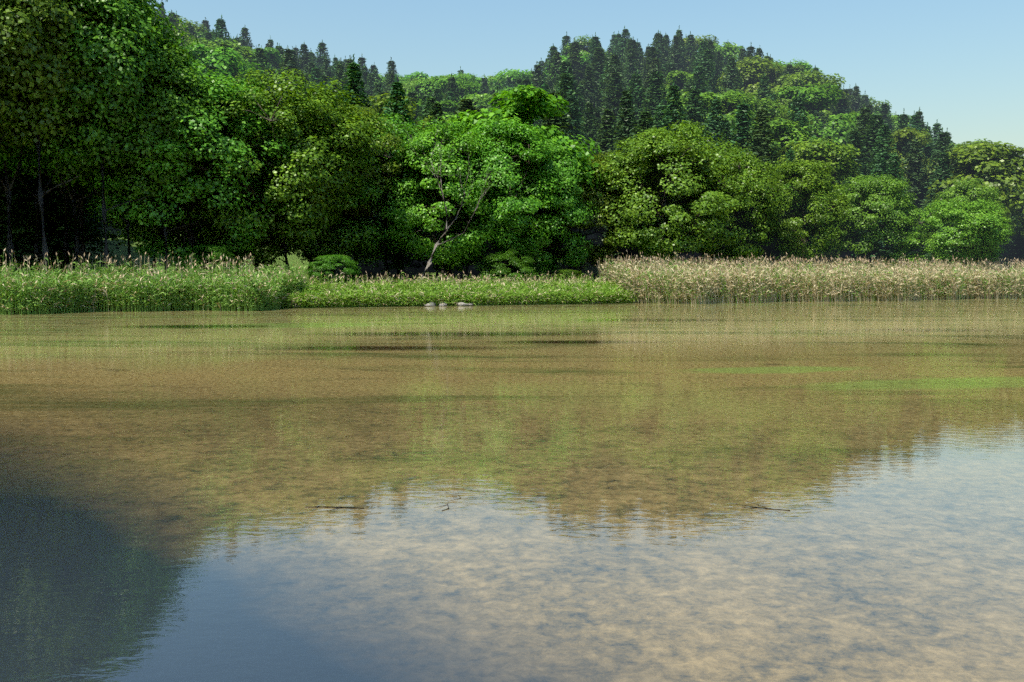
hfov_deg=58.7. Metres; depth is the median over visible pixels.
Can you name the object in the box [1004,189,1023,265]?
hill spruce
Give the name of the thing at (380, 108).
tree
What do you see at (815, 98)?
tree
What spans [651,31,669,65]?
hill spruce
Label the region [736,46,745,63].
hill spruce
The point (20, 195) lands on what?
alder
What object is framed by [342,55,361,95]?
hill spruce
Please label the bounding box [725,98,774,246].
hill spruce
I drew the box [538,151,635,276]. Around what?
tree
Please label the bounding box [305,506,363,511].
floating stick
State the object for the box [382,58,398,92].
hill spruce
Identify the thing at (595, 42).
hill spruce
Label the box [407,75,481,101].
tree
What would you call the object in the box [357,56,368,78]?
hill spruce
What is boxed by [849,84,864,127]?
hill spruce
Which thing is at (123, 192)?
alder
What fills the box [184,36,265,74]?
tree
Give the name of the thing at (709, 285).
reed bed
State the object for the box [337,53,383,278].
hill spruce
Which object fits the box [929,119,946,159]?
hill spruce
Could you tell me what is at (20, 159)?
alder
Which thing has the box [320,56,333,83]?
hill spruce
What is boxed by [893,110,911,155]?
hill spruce
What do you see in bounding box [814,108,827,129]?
hill spruce
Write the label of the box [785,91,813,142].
hill spruce
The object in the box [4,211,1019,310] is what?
terrain ground
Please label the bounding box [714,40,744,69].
tree
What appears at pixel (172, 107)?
alder
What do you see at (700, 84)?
hill spruce
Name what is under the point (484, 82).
hill spruce
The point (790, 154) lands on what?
hill spruce
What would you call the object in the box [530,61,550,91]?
hill spruce
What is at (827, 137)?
hill spruce
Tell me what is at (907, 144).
hill spruce
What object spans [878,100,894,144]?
hill spruce
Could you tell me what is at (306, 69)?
hill spruce
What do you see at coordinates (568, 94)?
hill spruce
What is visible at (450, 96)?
hill spruce
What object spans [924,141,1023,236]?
tree
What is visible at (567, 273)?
shrub
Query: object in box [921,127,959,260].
conifer tree
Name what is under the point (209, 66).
hill spruce
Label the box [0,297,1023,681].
pond water
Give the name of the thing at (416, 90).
hill spruce
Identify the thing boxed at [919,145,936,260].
hill spruce
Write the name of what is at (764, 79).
hill spruce
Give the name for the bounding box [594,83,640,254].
hill spruce
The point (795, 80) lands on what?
tree
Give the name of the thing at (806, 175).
tree
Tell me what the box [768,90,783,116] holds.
hill spruce
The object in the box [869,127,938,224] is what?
tree
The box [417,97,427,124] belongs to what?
hill spruce
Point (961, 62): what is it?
sky
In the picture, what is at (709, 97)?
tree
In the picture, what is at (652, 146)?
tree
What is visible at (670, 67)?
hill spruce
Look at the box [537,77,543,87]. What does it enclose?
hill spruce
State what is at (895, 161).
conifer tree
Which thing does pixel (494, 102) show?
hill spruce
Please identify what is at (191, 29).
hill spruce
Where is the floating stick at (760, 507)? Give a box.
[736,501,789,510]
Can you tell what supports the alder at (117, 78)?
on the terrain ground at (122, 250)
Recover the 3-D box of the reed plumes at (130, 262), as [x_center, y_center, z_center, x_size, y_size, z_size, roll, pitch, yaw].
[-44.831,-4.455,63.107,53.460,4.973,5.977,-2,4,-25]
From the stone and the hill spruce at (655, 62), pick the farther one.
the hill spruce at (655, 62)
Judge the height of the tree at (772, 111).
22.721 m
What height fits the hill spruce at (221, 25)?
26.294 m
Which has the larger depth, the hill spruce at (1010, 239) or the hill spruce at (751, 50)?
the hill spruce at (751, 50)
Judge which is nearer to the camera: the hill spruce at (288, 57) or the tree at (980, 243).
the tree at (980, 243)
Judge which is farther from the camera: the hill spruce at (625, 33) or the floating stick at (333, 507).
the hill spruce at (625, 33)
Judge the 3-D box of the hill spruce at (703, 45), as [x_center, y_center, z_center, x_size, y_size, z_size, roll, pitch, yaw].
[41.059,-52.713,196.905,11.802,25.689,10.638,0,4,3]
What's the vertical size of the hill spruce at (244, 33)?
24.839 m
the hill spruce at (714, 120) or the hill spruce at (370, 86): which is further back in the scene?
the hill spruce at (370, 86)
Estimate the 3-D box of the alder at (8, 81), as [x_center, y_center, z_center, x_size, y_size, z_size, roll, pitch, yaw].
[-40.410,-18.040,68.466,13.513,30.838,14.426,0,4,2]
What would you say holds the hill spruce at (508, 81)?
on the terrain ground at (122, 250)
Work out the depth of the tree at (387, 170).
92.22 m
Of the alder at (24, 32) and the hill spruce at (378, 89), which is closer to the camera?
the alder at (24, 32)
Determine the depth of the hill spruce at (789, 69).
195.19 m
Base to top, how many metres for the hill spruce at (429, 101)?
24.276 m
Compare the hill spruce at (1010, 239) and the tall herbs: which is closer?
the tall herbs
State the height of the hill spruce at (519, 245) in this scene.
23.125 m
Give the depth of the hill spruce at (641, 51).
223.02 m
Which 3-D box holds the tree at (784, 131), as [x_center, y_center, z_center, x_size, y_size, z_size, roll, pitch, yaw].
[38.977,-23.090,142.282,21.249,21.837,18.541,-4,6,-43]
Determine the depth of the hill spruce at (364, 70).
192.29 m
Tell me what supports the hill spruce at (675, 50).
on the terrain ground at (122, 250)
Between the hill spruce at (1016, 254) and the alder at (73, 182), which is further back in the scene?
the hill spruce at (1016, 254)
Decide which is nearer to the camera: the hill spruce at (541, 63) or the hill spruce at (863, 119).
the hill spruce at (863, 119)
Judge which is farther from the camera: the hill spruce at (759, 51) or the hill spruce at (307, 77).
the hill spruce at (759, 51)
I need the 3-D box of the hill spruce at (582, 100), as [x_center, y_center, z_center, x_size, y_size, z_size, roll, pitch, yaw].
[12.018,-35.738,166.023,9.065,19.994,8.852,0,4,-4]
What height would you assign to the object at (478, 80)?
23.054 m
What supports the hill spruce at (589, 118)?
on the terrain ground at (122, 250)
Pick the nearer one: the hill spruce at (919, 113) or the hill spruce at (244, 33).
the hill spruce at (919, 113)
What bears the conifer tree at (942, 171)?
on the terrain ground at (122, 250)
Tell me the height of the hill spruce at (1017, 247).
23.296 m
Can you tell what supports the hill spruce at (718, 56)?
on the terrain ground at (122, 250)
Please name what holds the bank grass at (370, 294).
on the terrain ground at (122, 250)
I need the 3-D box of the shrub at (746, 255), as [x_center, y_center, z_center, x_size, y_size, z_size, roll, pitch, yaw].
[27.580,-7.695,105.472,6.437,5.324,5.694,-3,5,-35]
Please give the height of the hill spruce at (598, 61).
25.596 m
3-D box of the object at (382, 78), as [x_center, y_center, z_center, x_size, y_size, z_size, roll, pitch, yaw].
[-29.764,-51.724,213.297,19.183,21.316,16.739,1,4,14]
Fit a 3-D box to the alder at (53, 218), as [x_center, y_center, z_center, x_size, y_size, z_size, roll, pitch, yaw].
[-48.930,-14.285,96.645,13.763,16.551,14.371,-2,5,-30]
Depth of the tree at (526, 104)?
102.15 m
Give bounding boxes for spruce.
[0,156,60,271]
[68,208,111,265]
[159,7,166,20]
[165,10,179,34]
[175,29,185,49]
[186,22,196,41]
[199,17,213,40]
[202,28,212,40]
[203,60,216,86]
[211,15,230,45]
[217,39,240,86]
[239,28,254,52]
[239,39,245,46]
[247,44,269,88]
[263,65,278,101]
[267,36,273,49]
[270,45,283,69]
[270,45,300,100]
[288,67,308,97]
[291,46,301,71]
[293,48,299,64]
[295,42,311,72]
[303,62,309,74]
[303,70,310,87]
[307,58,314,80]
[308,65,321,100]
[309,50,318,65]
[313,39,333,72]
[317,72,330,96]
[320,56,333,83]
[330,55,338,74]
[330,61,347,94]
[331,60,344,79]
[332,79,342,105]
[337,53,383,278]
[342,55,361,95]
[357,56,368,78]
[359,63,369,95]
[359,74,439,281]
[364,70,375,96]
[368,64,380,75]
[371,80,384,107]
[373,70,380,83]
[374,87,387,114]
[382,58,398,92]
[384,74,396,92]
[405,87,420,125]
[414,82,422,99]
[415,90,430,125]
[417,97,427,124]
[418,92,440,265]
[419,96,459,283]
[432,85,444,113]
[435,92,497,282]
[442,73,459,107]
[446,88,457,114]
[475,104,484,118]
[478,74,489,95]
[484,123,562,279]
[485,86,504,269]
[500,77,513,90]
[514,77,521,90]
[519,75,536,124]
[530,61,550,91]
[533,81,549,126]
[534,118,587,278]
[537,58,544,76]
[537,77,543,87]
[537,84,590,276]
[542,44,558,79]
[546,48,562,88]
[552,56,586,124]
[555,68,596,239]
[559,31,570,56]
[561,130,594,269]
[566,37,585,89]
[573,110,588,143]
[574,92,587,128]
[577,99,601,191]
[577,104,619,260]
[578,81,587,111]
[580,59,589,89]
[581,62,601,132]
[586,32,603,76]
[588,43,607,105]
[590,103,603,144]
[594,62,613,122]
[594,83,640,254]
[595,136,659,272]
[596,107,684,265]
[598,53,626,130]
[600,69,624,139]
[607,31,619,52]
[611,31,620,54]
[614,26,631,73]
[615,69,650,136]
[618,38,638,70]
[619,112,636,150]
[620,37,644,80]
[621,46,640,93]
[621,59,636,82]
[637,45,644,77]
[638,45,667,104]
[638,65,668,131]
[640,44,650,79]
[640,71,662,109]
[644,57,665,107]
[649,29,659,47]
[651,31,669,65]
[653,99,669,129]
[655,47,665,72]
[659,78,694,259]
[663,33,671,63]
[664,59,678,91]
[666,32,686,93]
[670,25,688,70]
[679,39,689,72]
[681,85,711,143]
[683,80,692,97]
[684,31,697,64]
[684,95,732,259]
[686,48,698,72]
[686,61,708,95]
[690,39,715,75]
[698,48,723,93]
[707,37,721,82]
[712,49,725,85]
[717,54,743,94]
[718,122,734,251]
[719,115,732,139]
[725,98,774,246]
[728,103,791,263]
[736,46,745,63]
[743,43,756,61]
[753,73,772,108]
[755,45,764,61]
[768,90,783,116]
[771,146,799,267]
[783,60,793,78]
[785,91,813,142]
[796,112,818,251]
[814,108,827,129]
[823,132,839,242]
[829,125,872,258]
[830,103,887,259]
[831,155,868,259]
[833,98,851,127]
[836,85,852,111]
[847,84,853,101]
[847,119,913,261]
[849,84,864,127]
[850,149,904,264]
[861,90,871,113]
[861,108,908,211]
[865,99,874,129]
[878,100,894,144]
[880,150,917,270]
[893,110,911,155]
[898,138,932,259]
[898,139,923,231]
[909,111,926,151]
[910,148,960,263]
[911,107,931,151]
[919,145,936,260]
[920,143,961,252]
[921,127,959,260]
[924,123,933,142]
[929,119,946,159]
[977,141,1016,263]
[982,142,1010,267]
[992,145,1015,268]
[1001,180,1023,269]
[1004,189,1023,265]
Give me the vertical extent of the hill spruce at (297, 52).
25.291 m
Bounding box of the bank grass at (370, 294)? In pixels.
[242,278,680,307]
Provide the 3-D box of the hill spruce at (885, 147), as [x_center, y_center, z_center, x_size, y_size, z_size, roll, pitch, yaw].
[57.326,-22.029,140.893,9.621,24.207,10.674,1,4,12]
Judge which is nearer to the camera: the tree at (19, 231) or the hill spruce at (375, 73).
the tree at (19, 231)
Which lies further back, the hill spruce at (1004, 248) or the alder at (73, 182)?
the hill spruce at (1004, 248)
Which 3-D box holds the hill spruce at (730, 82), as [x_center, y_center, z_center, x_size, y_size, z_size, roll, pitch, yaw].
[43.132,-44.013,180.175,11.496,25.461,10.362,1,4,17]
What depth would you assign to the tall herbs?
83.69 m
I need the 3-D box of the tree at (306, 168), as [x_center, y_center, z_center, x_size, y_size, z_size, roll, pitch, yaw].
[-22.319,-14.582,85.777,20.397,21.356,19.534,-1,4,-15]
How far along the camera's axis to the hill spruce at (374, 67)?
219.27 m
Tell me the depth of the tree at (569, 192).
97.28 m
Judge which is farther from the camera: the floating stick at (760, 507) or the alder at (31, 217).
the alder at (31, 217)
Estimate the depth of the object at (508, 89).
193.06 m
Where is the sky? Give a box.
[147,0,1023,155]
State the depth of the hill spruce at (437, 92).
161.36 m
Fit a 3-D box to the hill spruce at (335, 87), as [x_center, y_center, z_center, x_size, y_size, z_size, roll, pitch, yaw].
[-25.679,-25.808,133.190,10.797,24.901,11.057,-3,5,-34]
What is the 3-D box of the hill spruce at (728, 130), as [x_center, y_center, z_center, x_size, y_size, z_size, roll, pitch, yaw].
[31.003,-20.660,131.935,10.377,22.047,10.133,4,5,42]
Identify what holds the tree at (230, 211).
on the terrain ground at (122, 250)
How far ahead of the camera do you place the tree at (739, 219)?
115.61 m
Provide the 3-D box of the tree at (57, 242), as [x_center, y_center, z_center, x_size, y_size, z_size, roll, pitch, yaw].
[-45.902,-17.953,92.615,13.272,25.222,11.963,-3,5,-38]
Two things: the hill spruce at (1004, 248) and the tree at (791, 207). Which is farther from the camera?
the hill spruce at (1004, 248)
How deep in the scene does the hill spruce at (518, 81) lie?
175.31 m
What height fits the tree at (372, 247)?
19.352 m
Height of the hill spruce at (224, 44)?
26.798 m
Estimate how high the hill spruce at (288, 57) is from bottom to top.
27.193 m
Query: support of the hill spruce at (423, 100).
on the terrain ground at (122, 250)
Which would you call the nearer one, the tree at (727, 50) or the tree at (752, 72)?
the tree at (752, 72)
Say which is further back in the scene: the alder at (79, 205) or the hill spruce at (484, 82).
the hill spruce at (484, 82)
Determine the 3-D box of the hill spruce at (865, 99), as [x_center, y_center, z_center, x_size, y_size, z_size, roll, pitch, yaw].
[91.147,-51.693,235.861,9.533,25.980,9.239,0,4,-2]
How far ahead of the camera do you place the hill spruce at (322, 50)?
219.34 m
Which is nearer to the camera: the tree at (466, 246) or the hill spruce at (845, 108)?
the tree at (466, 246)
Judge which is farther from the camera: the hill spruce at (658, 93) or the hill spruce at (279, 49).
the hill spruce at (279, 49)
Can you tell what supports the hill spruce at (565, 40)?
on the terrain ground at (122, 250)
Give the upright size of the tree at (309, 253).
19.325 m
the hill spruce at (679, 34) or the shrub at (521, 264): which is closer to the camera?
the shrub at (521, 264)
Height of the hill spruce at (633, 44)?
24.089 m
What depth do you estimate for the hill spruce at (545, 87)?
156.01 m
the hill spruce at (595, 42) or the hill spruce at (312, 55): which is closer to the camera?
the hill spruce at (595, 42)
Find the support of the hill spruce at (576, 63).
on the terrain ground at (122, 250)
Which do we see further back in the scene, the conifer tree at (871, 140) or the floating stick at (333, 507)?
the conifer tree at (871, 140)
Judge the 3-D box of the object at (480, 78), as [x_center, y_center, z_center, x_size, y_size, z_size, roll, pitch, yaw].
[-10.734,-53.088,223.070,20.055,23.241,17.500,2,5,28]
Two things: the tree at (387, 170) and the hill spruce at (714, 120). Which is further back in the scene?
the hill spruce at (714, 120)
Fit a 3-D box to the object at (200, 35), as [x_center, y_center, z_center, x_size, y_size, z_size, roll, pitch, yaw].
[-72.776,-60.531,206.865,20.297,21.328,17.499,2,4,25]
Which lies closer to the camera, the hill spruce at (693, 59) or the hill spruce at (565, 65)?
the hill spruce at (565, 65)
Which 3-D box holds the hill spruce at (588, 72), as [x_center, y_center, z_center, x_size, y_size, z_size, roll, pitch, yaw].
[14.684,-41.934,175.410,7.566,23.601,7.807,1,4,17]
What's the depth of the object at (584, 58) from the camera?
207.81 m
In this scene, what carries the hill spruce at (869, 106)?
on the terrain ground at (122, 250)
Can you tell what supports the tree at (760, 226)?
on the terrain ground at (122, 250)
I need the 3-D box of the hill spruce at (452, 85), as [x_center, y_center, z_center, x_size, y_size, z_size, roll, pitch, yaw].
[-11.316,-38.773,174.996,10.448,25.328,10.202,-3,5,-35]
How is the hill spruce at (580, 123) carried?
on the terrain ground at (122, 250)
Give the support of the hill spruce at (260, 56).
on the terrain ground at (122, 250)
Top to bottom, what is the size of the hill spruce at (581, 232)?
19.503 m
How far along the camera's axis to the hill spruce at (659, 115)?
134.02 m
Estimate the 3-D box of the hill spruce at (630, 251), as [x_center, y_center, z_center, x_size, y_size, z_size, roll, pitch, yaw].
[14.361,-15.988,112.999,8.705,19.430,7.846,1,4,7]
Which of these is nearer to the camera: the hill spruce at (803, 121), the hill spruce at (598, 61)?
the hill spruce at (803, 121)
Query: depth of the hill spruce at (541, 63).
240.20 m
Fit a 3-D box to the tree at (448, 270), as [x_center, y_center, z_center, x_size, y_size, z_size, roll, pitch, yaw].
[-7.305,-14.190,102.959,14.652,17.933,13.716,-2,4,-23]
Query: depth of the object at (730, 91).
165.25 m
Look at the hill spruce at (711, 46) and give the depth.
199.44 m
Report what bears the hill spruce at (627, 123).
on the terrain ground at (122, 250)
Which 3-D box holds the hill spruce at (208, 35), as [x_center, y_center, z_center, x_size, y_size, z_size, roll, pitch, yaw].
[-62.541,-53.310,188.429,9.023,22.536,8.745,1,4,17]
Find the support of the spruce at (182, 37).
on the terrain ground at (122, 250)
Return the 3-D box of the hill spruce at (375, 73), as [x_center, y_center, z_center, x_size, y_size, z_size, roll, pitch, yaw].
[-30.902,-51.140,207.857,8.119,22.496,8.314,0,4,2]
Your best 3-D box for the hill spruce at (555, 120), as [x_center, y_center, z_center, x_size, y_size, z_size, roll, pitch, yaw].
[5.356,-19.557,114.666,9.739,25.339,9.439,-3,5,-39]
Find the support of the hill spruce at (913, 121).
on the terrain ground at (122, 250)
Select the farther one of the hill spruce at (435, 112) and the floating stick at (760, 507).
the hill spruce at (435, 112)
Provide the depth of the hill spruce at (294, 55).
182.25 m
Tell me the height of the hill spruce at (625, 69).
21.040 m
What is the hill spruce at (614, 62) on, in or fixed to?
on the terrain ground at (122, 250)
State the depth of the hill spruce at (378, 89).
160.97 m
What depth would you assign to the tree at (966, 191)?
124.76 m
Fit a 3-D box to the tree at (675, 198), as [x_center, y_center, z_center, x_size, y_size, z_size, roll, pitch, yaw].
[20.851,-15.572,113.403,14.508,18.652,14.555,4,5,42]
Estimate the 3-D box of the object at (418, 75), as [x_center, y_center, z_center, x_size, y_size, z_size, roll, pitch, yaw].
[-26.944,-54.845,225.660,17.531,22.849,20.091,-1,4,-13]
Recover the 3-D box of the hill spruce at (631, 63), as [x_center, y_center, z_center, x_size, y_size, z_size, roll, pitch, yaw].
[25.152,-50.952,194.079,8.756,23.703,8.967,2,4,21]
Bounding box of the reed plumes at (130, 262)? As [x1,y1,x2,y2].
[1,248,258,307]
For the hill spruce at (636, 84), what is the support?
on the terrain ground at (122, 250)
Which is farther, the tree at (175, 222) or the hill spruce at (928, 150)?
the hill spruce at (928, 150)
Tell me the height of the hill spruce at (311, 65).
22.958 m
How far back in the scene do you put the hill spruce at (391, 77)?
181.77 m
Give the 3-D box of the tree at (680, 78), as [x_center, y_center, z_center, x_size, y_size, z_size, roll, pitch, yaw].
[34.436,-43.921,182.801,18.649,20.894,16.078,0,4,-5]
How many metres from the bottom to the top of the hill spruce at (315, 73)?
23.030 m
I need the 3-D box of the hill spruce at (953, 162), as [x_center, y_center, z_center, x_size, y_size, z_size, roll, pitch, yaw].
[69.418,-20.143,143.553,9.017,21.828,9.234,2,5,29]
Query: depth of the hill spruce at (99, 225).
107.54 m
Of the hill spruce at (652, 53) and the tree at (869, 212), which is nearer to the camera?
the tree at (869, 212)
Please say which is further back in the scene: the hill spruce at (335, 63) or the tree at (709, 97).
the hill spruce at (335, 63)
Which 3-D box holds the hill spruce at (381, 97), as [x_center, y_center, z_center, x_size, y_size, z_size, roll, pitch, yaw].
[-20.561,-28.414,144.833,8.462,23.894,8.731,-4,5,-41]
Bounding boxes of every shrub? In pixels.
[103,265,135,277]
[175,244,246,277]
[304,254,361,283]
[472,249,537,283]
[551,269,583,283]
[662,260,690,267]
[725,252,767,265]
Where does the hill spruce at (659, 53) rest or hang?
on the terrain ground at (122, 250)
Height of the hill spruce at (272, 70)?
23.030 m
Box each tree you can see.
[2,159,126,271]
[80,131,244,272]
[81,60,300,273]
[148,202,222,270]
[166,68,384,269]
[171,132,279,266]
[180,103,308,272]
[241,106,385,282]
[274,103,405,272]
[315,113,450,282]
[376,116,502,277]
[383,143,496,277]
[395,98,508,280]
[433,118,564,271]
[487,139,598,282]
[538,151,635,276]
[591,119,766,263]
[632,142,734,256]
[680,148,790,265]
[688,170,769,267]
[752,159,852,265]
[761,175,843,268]
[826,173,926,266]
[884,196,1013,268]
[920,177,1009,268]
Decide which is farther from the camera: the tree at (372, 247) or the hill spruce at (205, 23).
the hill spruce at (205, 23)
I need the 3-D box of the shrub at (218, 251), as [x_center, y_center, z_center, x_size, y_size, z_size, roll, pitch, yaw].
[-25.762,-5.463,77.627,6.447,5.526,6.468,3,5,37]
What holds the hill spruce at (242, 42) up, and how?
on the terrain ground at (122, 250)
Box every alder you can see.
[0,0,67,143]
[0,0,120,270]
[0,3,87,271]
[2,155,115,268]
[2,160,52,275]
[3,162,40,251]
[11,0,179,271]
[17,0,170,267]
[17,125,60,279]
[27,8,162,277]
[51,171,69,274]
[62,9,201,267]
[95,39,215,269]
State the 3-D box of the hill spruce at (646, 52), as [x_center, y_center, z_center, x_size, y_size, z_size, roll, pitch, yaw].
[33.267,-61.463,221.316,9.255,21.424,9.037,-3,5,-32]
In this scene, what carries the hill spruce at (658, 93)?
on the terrain ground at (122, 250)
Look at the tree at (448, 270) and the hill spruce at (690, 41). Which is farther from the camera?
the hill spruce at (690, 41)
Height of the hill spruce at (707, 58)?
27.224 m
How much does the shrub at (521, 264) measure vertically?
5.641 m
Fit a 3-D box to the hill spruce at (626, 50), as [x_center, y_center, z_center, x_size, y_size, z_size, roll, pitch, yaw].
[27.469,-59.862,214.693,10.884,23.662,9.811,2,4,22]
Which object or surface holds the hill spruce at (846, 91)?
on the terrain ground at (122, 250)
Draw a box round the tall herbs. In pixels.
[237,270,616,286]
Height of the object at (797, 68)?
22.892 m
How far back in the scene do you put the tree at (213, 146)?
77.55 m
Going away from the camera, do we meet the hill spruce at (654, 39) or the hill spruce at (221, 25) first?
the hill spruce at (221, 25)
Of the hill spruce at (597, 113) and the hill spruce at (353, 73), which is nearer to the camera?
the hill spruce at (353, 73)
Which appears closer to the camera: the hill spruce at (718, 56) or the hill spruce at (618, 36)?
the hill spruce at (718, 56)
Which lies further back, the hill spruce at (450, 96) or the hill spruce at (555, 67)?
the hill spruce at (555, 67)
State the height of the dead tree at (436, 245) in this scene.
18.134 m
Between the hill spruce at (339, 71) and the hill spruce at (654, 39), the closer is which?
the hill spruce at (339, 71)
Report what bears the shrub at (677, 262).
on the terrain ground at (122, 250)
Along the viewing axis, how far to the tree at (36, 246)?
80.34 m
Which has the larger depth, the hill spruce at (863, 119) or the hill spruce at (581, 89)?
the hill spruce at (581, 89)
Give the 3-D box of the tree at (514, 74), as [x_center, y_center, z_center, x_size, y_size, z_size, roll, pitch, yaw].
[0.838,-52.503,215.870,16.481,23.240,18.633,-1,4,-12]
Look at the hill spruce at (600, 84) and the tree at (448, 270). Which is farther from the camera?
the hill spruce at (600, 84)
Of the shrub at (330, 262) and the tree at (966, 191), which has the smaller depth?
the shrub at (330, 262)
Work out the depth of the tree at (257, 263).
86.05 m
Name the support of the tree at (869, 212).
on the terrain ground at (122, 250)
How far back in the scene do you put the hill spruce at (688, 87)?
164.15 m
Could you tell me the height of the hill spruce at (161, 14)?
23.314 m
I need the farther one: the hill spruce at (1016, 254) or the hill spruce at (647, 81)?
the hill spruce at (647, 81)
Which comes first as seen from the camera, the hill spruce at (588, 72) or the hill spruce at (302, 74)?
the hill spruce at (302, 74)
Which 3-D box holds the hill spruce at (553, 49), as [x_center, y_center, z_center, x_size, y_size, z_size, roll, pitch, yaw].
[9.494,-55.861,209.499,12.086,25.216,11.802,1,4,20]
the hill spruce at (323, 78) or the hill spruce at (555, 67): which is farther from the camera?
the hill spruce at (555, 67)
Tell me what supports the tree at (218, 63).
on the terrain ground at (122, 250)
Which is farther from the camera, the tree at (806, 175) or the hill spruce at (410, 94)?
the hill spruce at (410, 94)
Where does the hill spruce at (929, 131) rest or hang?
on the terrain ground at (122, 250)
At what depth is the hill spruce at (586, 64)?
197.88 m
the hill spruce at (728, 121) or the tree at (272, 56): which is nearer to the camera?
the hill spruce at (728, 121)
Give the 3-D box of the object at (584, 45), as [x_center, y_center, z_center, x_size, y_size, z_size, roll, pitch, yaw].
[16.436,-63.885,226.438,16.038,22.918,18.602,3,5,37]
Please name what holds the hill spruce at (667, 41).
on the terrain ground at (122, 250)
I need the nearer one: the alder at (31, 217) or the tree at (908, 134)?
the alder at (31, 217)
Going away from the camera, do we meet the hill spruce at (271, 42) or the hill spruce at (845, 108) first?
the hill spruce at (845, 108)
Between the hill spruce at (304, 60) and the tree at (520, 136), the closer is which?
the tree at (520, 136)
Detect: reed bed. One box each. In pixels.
[0,256,307,314]
[598,255,1023,303]
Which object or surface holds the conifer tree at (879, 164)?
on the terrain ground at (122, 250)
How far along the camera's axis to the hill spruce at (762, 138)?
121.51 m
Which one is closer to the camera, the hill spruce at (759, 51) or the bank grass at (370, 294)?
the bank grass at (370, 294)
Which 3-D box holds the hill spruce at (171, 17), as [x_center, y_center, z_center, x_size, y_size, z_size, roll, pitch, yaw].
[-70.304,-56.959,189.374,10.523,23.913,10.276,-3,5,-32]
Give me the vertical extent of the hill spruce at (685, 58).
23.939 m
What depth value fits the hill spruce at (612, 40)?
243.81 m
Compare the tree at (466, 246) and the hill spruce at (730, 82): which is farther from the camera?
the hill spruce at (730, 82)
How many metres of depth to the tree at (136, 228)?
85.11 m
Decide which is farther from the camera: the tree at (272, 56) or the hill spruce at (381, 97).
the tree at (272, 56)

